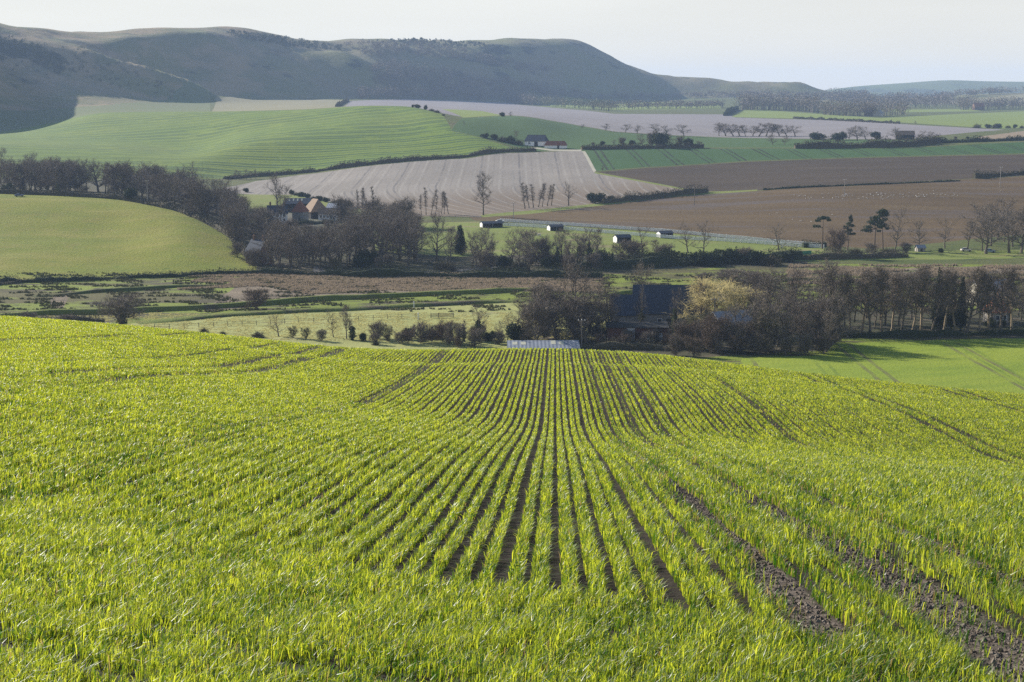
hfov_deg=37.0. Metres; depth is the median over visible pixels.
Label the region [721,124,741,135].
bare tree
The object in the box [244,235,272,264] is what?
brick cottage
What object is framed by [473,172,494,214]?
bare tree
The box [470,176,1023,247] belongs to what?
brown field
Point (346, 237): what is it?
bare tree
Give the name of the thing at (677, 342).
bare shrub
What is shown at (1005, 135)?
stubble field
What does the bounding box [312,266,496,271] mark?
lane
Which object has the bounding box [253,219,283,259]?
bare tree
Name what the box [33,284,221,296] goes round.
ditch bank
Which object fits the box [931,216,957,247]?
bare tree
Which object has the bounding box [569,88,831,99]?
woodland
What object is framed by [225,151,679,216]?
chalk field
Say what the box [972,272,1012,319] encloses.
bare tree
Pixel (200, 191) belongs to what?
bare shrub
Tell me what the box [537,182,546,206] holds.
bare tree
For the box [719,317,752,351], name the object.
bare shrub
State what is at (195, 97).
downs foot
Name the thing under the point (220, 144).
wheat hill
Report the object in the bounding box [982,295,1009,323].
red roofed house
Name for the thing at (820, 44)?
sky
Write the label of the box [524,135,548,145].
barn
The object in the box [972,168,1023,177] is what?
hedge
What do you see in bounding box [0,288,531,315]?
river bank
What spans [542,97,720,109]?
bright pasture
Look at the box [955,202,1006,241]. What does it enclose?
bare tree
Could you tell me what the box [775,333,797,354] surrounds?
bare shrub
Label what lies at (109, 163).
bare tree
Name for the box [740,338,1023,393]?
second wheat field
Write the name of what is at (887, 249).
thorn bush
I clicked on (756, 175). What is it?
ploughed field
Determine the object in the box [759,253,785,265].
thorn bush
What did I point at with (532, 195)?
bare tree
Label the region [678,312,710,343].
budding shrub
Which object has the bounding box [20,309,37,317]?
bare shrub
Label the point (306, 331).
budding shrub
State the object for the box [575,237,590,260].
bare tree
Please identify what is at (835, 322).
bare tree
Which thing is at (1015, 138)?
hedge
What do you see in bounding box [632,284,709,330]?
black barn
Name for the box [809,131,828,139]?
evergreen bush
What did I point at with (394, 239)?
bare tree
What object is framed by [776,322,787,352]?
bare tree
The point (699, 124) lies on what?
grey field
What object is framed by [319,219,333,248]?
bare tree
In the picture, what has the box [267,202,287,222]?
white farmhouse
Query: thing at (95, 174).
bare tree
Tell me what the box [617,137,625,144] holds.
bare shrub
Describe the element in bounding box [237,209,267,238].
bare tree
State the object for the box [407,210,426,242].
bare tree
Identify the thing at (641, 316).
conifer tree
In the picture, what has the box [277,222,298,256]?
bare tree
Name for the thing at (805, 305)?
bare shrub
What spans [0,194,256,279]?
meadow
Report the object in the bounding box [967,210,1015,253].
bare tree
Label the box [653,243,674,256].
bare shrub
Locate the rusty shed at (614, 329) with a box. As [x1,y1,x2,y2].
[605,321,668,343]
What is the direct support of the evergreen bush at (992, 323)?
on the woodland floor at (974, 322)
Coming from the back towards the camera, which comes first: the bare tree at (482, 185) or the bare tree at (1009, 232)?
the bare tree at (482, 185)
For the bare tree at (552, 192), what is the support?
on the chalk field at (455, 180)
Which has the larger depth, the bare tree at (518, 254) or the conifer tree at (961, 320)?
the bare tree at (518, 254)
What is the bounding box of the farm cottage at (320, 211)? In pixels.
[317,208,337,219]
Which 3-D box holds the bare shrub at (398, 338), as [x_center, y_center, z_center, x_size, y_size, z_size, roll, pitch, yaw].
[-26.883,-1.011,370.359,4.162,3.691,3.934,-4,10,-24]
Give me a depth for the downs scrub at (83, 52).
2098.47 m
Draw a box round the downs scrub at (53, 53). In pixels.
[0,29,507,73]
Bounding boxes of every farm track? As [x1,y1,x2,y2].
[533,147,580,150]
[582,151,595,171]
[595,172,682,188]
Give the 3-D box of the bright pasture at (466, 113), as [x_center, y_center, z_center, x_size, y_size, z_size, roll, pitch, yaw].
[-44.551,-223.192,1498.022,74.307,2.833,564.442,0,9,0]
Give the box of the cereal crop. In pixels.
[0,315,1023,681]
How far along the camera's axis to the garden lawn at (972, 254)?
580.14 m
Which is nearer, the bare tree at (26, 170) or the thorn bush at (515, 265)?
the thorn bush at (515, 265)
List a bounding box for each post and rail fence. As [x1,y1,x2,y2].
[500,218,816,243]
[503,223,823,247]
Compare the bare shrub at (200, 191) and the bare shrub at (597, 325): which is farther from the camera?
the bare shrub at (200, 191)
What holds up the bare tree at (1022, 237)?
on the garden lawn at (972, 254)
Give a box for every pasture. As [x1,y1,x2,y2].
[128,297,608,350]
[233,194,330,207]
[443,109,499,117]
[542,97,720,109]
[733,110,1023,128]
[851,108,977,111]
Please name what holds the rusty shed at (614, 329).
on the woodland floor at (974, 322)
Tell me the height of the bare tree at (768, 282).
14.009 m
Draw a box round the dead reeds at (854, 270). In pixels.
[785,263,1023,284]
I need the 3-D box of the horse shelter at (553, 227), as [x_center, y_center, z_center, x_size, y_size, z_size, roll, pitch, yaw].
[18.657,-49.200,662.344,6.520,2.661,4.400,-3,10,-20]
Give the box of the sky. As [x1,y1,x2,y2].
[0,0,1023,89]
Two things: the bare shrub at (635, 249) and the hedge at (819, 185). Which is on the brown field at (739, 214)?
the hedge at (819, 185)
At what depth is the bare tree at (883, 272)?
382.98 m
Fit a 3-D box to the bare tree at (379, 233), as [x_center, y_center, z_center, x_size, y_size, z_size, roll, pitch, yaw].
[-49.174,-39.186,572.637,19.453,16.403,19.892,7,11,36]
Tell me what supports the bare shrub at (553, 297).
on the pale pasture at (415, 344)
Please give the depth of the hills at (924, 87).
5975.02 m
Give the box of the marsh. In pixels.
[0,264,1023,362]
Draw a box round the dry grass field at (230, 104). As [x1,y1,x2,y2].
[212,97,347,110]
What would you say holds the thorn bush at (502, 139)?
on the green field at (574, 137)
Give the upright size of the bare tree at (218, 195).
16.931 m
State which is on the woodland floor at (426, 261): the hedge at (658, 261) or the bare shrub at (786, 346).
the hedge at (658, 261)
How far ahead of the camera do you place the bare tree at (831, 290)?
382.73 m
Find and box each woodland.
[343,39,551,73]
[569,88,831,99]
[731,91,824,112]
[817,98,911,115]
[825,87,975,107]
[939,86,1023,96]
[954,96,1023,109]
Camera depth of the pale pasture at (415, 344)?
403.92 m
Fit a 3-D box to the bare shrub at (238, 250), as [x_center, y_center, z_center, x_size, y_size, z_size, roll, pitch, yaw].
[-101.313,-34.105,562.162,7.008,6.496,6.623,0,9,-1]
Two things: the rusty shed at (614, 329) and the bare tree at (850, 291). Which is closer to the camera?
the rusty shed at (614, 329)
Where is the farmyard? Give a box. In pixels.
[266,212,361,226]
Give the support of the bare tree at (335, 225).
on the woodland floor at (426, 261)
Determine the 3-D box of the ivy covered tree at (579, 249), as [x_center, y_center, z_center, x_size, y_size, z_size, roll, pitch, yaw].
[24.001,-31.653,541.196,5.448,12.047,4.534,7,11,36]
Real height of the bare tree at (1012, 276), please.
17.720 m
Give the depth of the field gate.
418.72 m
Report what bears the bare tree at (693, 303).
on the woodland floor at (974, 322)
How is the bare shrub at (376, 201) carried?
on the paddock
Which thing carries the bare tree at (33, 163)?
on the woodland floor at (92, 188)
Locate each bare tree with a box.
[0,147,10,174]
[0,156,19,185]
[0,160,16,182]
[0,160,21,186]
[0,161,22,184]
[18,157,46,189]
[21,160,35,190]
[22,158,38,189]
[24,150,37,162]
[31,160,71,189]
[57,163,81,191]
[58,158,86,191]
[80,159,91,190]
[86,158,105,191]
[86,161,105,185]
[97,162,110,192]
[108,167,124,193]
[116,170,141,189]
[125,170,151,198]
[134,174,161,200]
[139,172,158,198]
[157,174,187,204]
[169,171,182,200]
[183,161,211,176]
[205,176,223,199]
[209,178,244,212]
[210,188,236,213]
[212,185,247,210]
[221,202,252,228]
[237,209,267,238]
[246,207,279,233]
[247,210,270,239]
[250,231,291,268]
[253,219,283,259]
[257,217,290,256]
[257,238,276,267]
[264,170,285,204]
[264,314,290,336]
[268,221,285,261]
[272,223,295,262]
[274,179,294,220]
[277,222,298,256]
[277,223,306,262]
[278,217,297,258]
[279,234,311,269]
[280,228,304,263]
[280,229,299,265]
[295,222,316,263]
[295,227,318,265]
[299,223,314,262]
[306,234,320,267]
[307,226,327,269]
[307,228,343,266]
[308,232,330,256]
[311,226,350,269]
[319,206,345,227]
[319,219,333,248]
[323,307,338,336]
[326,229,340,261]
[327,219,344,255]
[328,219,358,263]
[332,227,359,266]
[337,303,353,338]
[338,220,358,264]
[339,205,362,221]
[339,213,377,255]
[343,213,367,242]
[346,202,378,232]
[347,223,359,261]
[349,219,370,251]
[350,220,375,252]
[355,190,359,211]
[357,215,375,249]
[360,187,365,209]
[360,215,401,256]
[362,209,381,250]
[368,201,391,224]
[368,215,399,263]
[369,217,418,260]
[370,210,398,249]
[371,205,406,231]
[371,215,402,261]
[382,206,413,249]
[386,214,412,254]
[386,227,401,262]
[390,209,429,258]
[394,222,428,264]
[395,207,428,230]
[397,213,424,254]
[398,220,432,261]
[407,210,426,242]
[417,194,423,214]
[422,187,427,214]
[425,209,454,260]
[431,189,436,214]
[440,193,443,213]
[442,191,448,213]
[443,225,460,262]
[461,229,498,264]
[461,240,484,268]
[465,229,481,266]
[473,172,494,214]
[477,225,497,250]
[487,240,497,259]
[493,321,505,330]
[500,228,524,258]
[500,234,522,261]
[501,312,512,330]
[502,235,532,269]
[511,226,539,252]
[511,293,544,325]
[516,226,538,263]
[517,280,567,318]
[521,182,528,208]
[522,244,534,268]
[524,185,529,207]
[529,184,535,207]
[536,241,548,256]
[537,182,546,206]
[547,185,552,205]
[550,184,555,205]
[551,228,572,264]
[552,302,564,328]
[553,255,606,319]
[556,291,608,342]
[562,180,577,205]
[562,240,578,264]
[567,230,597,253]
[568,286,607,333]
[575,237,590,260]
[587,238,607,260]
[591,228,604,250]
[593,274,622,321]
[628,260,657,291]
[631,223,653,254]
[635,133,644,145]
[650,124,659,131]
[650,238,661,251]
[660,125,671,132]
[664,319,696,348]
[673,221,696,252]
[676,125,691,134]
[687,280,710,322]
[690,220,718,251]
[713,122,723,135]
[714,265,764,305]
[716,123,730,135]
[718,303,755,336]
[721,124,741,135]
[725,125,746,135]
[729,265,771,309]
[739,125,748,135]
[743,266,799,308]
[745,284,768,308]
[747,122,773,135]
[747,126,762,135]
[750,289,777,317]
[753,270,785,308]
[753,272,782,310]
[756,122,776,135]
[763,222,790,249]
[765,294,806,333]
[767,124,778,135]
[767,295,797,345]
[768,264,826,315]
[771,125,784,135]
[774,288,803,333]
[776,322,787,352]
[777,312,805,353]
[778,124,796,135]
[779,266,817,313]
[785,125,801,135]
[785,298,821,336]
[789,312,815,350]
[800,313,815,352]
[802,263,851,321]
[805,256,843,298]
[806,267,869,321]
[810,263,857,330]
[812,307,850,351]
[817,312,840,353]
[835,270,859,332]
[847,125,866,140]
[847,266,885,333]
[852,281,864,321]
[853,270,885,332]
[855,127,871,139]
[868,264,899,331]
[871,287,886,326]
[875,280,907,324]
[882,205,910,250]
[884,268,910,330]
[884,270,924,330]
[888,127,902,137]
[890,276,907,324]
[901,263,940,329]
[901,266,938,329]
[903,274,915,318]
[907,220,928,244]
[911,283,935,323]
[922,270,959,330]
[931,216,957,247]
[931,268,967,329]
[936,265,973,330]
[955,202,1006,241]
[956,220,976,247]
[957,283,974,305]
[958,260,996,333]
[965,274,976,317]
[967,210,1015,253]
[968,270,1006,329]
[970,270,998,330]
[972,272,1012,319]
[974,214,993,250]
[979,203,1002,245]
[987,266,1023,330]
[991,197,1023,238]
[992,209,1023,252]
[994,265,1023,329]
[999,208,1011,241]
[1000,214,1021,246]
[1008,210,1023,252]
[1015,278,1023,316]
[1016,283,1023,319]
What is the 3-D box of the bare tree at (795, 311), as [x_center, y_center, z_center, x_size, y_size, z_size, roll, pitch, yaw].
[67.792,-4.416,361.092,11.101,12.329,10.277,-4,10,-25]
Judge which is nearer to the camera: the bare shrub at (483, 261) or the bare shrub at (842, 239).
the bare shrub at (483, 261)
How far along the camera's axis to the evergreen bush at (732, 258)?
552.87 m
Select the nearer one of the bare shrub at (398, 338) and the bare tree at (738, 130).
the bare shrub at (398, 338)
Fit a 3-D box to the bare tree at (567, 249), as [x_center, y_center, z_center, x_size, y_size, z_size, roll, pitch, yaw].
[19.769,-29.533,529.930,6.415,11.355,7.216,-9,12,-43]
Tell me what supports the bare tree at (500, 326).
on the pale pasture at (415, 344)
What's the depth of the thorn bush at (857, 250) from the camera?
585.12 m
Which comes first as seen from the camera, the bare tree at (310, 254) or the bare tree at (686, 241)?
the bare tree at (310, 254)
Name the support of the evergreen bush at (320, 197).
on the pasture at (261, 200)
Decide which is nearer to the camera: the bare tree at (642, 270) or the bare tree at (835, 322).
the bare tree at (835, 322)
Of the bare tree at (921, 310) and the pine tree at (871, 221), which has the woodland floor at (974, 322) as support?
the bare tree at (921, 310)
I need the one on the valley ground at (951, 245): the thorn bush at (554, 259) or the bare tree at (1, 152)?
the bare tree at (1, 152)
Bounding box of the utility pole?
[578,319,585,345]
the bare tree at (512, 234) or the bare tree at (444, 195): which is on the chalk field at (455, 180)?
the bare tree at (444, 195)
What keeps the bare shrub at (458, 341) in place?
on the pale pasture at (415, 344)
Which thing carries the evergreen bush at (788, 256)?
on the woodland floor at (426, 261)
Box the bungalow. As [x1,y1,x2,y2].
[874,110,883,115]
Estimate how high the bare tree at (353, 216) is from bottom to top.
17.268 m
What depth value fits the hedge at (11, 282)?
493.74 m
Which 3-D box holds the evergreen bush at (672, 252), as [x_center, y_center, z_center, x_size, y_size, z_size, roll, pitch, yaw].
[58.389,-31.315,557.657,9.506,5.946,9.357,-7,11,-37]
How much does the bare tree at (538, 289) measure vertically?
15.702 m
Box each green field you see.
[452,116,955,150]
[582,142,1023,170]
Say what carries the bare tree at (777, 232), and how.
on the paddock
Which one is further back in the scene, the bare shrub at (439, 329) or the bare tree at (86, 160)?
the bare tree at (86, 160)
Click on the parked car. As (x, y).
(965, 249)
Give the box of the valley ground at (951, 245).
[1,91,1023,363]
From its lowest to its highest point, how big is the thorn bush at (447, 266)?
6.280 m
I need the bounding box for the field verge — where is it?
[480,190,756,216]
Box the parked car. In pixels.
[960,248,971,251]
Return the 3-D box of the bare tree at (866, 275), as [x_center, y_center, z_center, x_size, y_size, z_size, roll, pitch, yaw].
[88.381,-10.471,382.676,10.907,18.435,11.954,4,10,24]
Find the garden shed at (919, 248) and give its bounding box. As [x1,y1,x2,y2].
[914,245,925,251]
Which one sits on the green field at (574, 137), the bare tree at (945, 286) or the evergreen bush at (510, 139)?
the evergreen bush at (510, 139)
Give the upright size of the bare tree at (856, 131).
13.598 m
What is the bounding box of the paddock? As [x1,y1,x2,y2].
[374,222,823,256]
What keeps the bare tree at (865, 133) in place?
on the green field at (574, 137)
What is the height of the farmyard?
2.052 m
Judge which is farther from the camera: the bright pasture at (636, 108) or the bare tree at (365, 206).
the bright pasture at (636, 108)
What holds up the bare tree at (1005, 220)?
on the valley ground at (951, 245)
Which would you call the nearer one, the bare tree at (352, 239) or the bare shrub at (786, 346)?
the bare shrub at (786, 346)
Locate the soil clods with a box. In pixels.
[654,479,1023,681]
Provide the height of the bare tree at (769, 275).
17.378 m
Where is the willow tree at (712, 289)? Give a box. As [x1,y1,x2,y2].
[662,274,780,321]
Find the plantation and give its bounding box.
[494,76,615,110]
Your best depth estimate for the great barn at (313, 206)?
717.26 m
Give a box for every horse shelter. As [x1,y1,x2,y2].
[480,221,502,227]
[547,224,563,230]
[613,234,631,242]
[656,230,673,237]
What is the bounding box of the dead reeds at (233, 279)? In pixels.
[177,270,603,293]
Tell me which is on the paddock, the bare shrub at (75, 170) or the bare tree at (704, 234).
the bare tree at (704, 234)
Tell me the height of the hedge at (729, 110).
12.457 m
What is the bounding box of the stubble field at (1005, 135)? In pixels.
[978,131,1023,139]
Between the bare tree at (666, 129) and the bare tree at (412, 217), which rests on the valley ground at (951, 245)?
the bare tree at (666, 129)
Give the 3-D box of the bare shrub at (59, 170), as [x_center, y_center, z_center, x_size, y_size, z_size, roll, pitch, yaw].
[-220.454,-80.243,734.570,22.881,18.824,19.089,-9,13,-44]
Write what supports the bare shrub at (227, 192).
on the woodland floor at (92, 188)
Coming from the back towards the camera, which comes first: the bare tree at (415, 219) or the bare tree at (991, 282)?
the bare tree at (415, 219)
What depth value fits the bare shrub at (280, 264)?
529.98 m
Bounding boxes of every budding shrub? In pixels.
[286,325,297,337]
[301,328,312,338]
[331,256,343,268]
[378,325,393,341]
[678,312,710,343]
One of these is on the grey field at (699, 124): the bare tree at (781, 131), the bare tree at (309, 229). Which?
the bare tree at (781, 131)
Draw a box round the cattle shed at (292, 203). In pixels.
[285,198,310,211]
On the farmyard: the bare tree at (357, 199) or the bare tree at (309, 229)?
the bare tree at (357, 199)
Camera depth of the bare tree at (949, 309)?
384.21 m
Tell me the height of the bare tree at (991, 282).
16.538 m
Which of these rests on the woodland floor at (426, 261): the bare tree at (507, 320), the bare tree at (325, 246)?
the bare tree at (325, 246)
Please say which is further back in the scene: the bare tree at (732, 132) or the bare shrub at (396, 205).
the bare tree at (732, 132)
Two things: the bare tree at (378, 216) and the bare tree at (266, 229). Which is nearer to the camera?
the bare tree at (266, 229)
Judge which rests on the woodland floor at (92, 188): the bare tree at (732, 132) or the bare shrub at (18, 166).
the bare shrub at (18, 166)
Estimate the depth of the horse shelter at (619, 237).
621.66 m
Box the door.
[666,319,671,330]
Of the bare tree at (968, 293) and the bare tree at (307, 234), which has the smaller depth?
the bare tree at (968, 293)
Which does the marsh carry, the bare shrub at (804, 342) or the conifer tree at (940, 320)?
the bare shrub at (804, 342)
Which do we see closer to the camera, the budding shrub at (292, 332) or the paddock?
the budding shrub at (292, 332)
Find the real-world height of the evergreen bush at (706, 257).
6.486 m
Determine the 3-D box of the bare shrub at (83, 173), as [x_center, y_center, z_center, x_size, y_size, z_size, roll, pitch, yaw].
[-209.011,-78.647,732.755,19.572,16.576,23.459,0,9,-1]
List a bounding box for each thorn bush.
[251,331,264,337]
[432,257,459,271]
[495,135,504,141]
[505,260,530,270]
[513,139,523,144]
[551,250,564,264]
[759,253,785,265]
[849,246,862,253]
[880,246,900,252]
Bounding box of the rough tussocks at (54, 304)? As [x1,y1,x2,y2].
[0,271,1023,312]
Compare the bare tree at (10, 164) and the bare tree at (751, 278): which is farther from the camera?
the bare tree at (10, 164)
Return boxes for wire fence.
[106,268,255,275]
[154,314,401,327]
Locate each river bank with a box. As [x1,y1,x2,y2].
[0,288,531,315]
[136,298,532,323]
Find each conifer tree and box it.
[452,225,467,254]
[634,284,649,321]
[931,267,945,330]
[946,290,956,329]
[955,276,968,330]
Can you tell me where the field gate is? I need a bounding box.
[432,313,453,317]
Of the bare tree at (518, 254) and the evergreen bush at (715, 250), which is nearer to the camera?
the bare tree at (518, 254)
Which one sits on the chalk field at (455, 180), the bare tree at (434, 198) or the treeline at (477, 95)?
the bare tree at (434, 198)
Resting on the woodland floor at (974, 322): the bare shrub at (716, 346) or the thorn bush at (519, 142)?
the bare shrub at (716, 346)
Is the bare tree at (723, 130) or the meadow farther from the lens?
the bare tree at (723, 130)
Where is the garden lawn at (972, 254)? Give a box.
[794,250,1023,260]
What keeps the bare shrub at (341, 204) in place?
on the woodland floor at (426, 261)
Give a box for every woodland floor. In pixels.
[0,179,247,230]
[241,224,807,272]
[533,309,1023,357]
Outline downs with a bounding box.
[0,23,1023,110]
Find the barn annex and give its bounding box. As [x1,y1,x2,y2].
[544,141,566,147]
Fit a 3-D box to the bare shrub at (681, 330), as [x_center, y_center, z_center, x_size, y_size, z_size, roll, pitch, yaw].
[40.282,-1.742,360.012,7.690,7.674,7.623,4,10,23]
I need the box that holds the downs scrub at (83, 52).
[0,35,184,98]
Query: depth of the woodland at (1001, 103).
2858.11 m
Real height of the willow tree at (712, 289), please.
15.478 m
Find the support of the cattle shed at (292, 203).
on the farmyard
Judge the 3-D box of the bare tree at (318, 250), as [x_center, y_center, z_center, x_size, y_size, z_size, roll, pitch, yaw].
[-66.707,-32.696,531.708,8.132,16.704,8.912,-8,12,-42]
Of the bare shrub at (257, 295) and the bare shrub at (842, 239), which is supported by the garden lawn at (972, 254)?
the bare shrub at (842, 239)
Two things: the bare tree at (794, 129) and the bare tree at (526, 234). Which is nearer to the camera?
the bare tree at (526, 234)
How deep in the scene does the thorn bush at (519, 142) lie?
1068.57 m
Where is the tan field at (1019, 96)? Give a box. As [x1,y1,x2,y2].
[948,95,1023,103]
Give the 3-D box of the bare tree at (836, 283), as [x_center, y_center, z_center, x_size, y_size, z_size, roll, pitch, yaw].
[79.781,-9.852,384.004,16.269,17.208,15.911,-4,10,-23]
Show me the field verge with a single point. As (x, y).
(550, 209)
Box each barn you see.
[306,198,325,218]
[326,203,338,208]
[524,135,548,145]
[609,294,635,320]
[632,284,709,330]
[707,309,754,340]
[895,131,914,139]
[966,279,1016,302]
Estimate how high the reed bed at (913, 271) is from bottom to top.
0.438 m
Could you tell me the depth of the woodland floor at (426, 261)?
551.61 m
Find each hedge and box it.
[0,185,232,236]
[0,266,341,282]
[0,279,22,284]
[1,310,104,322]
[223,145,535,178]
[229,234,263,265]
[289,218,358,225]
[335,99,348,106]
[341,261,602,277]
[577,243,803,270]
[580,141,703,149]
[587,336,672,350]
[601,183,708,203]
[723,105,737,115]
[763,179,959,189]
[793,116,899,123]
[794,133,941,148]
[802,239,827,247]
[802,247,908,259]
[836,324,1023,337]
[936,134,1023,142]
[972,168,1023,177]
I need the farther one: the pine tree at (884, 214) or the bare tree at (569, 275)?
the pine tree at (884, 214)
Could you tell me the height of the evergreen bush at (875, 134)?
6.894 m
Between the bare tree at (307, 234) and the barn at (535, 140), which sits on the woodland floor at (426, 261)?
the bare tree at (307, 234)
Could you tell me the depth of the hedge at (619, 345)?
360.27 m
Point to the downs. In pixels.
(219, 61)
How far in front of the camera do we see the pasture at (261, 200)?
815.31 m
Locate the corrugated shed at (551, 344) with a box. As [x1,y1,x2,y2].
[507,340,579,349]
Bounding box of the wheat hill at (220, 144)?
[0,106,521,179]
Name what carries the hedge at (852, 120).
on the grey field at (699, 124)
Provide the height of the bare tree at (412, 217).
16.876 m
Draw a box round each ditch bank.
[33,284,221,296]
[581,277,819,298]
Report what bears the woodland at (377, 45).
on the downs
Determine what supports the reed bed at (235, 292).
on the marsh
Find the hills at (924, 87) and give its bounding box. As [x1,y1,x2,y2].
[827,80,1023,97]
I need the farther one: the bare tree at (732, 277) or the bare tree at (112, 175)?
the bare tree at (112, 175)
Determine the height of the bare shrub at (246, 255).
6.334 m
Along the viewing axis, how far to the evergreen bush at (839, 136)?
1212.00 m
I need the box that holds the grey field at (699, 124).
[345,99,999,138]
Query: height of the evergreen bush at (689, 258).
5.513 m
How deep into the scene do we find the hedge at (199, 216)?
686.07 m
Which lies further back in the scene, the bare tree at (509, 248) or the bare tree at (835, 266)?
the bare tree at (509, 248)
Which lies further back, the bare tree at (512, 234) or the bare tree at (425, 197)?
the bare tree at (425, 197)
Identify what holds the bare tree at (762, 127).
on the grey field at (699, 124)
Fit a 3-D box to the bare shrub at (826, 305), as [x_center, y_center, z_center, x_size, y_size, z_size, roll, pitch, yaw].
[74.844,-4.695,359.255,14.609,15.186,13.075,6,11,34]
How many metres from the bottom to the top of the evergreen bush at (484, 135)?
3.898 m
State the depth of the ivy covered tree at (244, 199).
612.62 m
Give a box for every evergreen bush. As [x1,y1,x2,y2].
[0,183,14,189]
[123,186,139,198]
[295,192,304,196]
[315,195,322,200]
[322,196,330,201]
[351,249,378,265]
[351,257,370,267]
[358,332,366,340]
[480,133,488,137]
[482,330,494,340]
[491,134,497,139]
[495,254,513,267]
[504,136,516,142]
[505,321,528,339]
[540,257,553,267]
[585,192,596,202]
[594,193,605,201]
[594,248,611,261]
[651,131,669,144]
[658,249,683,259]
[680,251,702,264]
[683,137,693,144]
[696,249,722,265]
[711,248,724,255]
[719,246,748,264]
[746,249,764,264]
[772,249,798,262]
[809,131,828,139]
[830,131,847,139]
[870,132,881,138]
[983,318,997,326]
[997,319,1005,325]
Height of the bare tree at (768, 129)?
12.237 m
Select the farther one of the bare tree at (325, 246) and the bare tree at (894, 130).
the bare tree at (894, 130)
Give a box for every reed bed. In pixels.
[51,291,71,307]
[203,282,581,311]
[858,266,1023,274]
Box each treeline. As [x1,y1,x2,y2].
[353,82,536,105]
[609,98,727,109]
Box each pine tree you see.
[812,216,830,248]
[843,215,855,248]
[860,215,882,245]
[876,208,889,248]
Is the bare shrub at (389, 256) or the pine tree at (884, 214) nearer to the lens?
the bare shrub at (389, 256)
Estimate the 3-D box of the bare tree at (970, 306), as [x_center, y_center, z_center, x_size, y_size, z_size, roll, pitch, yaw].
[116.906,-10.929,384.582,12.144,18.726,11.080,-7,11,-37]
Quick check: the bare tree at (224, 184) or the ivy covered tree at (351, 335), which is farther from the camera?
the bare tree at (224, 184)
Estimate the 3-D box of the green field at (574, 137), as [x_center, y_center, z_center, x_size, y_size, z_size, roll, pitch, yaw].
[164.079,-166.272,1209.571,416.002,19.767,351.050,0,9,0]
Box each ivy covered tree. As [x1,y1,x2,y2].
[224,195,249,236]
[346,320,356,339]
[471,303,489,340]
[551,231,563,266]
[574,236,584,267]
[579,225,598,261]
[669,287,688,335]
[1001,286,1020,320]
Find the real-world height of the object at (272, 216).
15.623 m
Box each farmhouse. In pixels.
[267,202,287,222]
[972,102,983,109]
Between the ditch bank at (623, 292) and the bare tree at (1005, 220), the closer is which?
the ditch bank at (623, 292)
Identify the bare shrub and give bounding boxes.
[3,159,34,189]
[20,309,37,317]
[24,158,50,188]
[30,158,54,189]
[36,156,70,190]
[54,156,82,189]
[56,313,78,320]
[61,161,93,191]
[90,291,149,323]
[97,159,136,194]
[134,166,146,192]
[137,160,169,196]
[146,169,186,202]
[170,165,198,199]
[172,178,224,216]
[173,173,211,204]
[214,185,242,213]
[215,194,250,225]
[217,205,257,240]
[219,194,255,219]
[227,241,244,256]
[241,249,251,263]
[243,248,263,266]
[243,286,268,307]
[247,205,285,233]
[275,262,285,269]
[286,261,295,269]
[315,329,326,340]
[327,193,364,224]
[359,196,387,221]
[366,333,381,342]
[367,320,387,336]
[373,255,383,267]
[382,196,425,218]
[382,253,394,266]
[388,201,407,217]
[394,331,405,343]
[401,329,414,343]
[409,320,433,342]
[426,330,440,341]
[432,320,457,341]
[441,320,466,344]
[453,336,463,346]
[463,327,486,346]
[473,249,503,269]
[485,251,497,267]
[490,330,507,343]
[510,296,557,339]
[518,281,573,324]
[526,254,537,264]
[526,297,564,339]
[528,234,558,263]
[550,291,594,339]
[550,328,562,339]
[561,253,576,267]
[578,296,618,338]
[585,250,603,269]
[608,238,638,260]
[616,331,632,342]
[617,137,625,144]
[621,240,652,258]
[621,325,635,342]
[640,330,657,343]
[645,130,658,144]
[651,325,662,341]
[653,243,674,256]
[662,330,672,344]
[663,332,685,355]
[667,319,699,347]
[673,135,684,144]
[681,333,706,356]
[687,319,714,348]
[690,310,740,347]
[693,271,714,281]
[699,325,725,353]
[709,268,756,283]
[710,337,724,354]
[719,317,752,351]
[736,246,753,263]
[740,268,773,284]
[741,318,759,348]
[742,292,790,352]
[742,318,779,351]
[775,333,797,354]
[791,295,843,340]
[792,331,813,354]
[800,291,862,347]
[812,334,831,353]
[823,226,850,252]
[864,242,880,252]
[898,242,913,252]
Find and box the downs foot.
[0,78,209,131]
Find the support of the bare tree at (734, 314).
on the woodland floor at (974, 322)
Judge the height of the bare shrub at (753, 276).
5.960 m
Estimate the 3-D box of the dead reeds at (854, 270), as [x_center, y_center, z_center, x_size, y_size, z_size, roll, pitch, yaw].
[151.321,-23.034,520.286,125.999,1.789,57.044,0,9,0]
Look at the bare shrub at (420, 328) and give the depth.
371.82 m
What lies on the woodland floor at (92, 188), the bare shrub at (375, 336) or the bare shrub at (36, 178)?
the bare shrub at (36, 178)
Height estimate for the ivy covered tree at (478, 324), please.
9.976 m
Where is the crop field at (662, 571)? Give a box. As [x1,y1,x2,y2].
[0,319,1023,681]
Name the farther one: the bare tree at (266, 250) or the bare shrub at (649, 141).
the bare shrub at (649, 141)
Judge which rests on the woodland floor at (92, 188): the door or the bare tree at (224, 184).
the bare tree at (224, 184)
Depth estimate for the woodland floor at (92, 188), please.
776.21 m
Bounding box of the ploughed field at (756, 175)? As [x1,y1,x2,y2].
[599,154,1023,191]
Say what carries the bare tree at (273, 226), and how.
on the woodland floor at (426, 261)

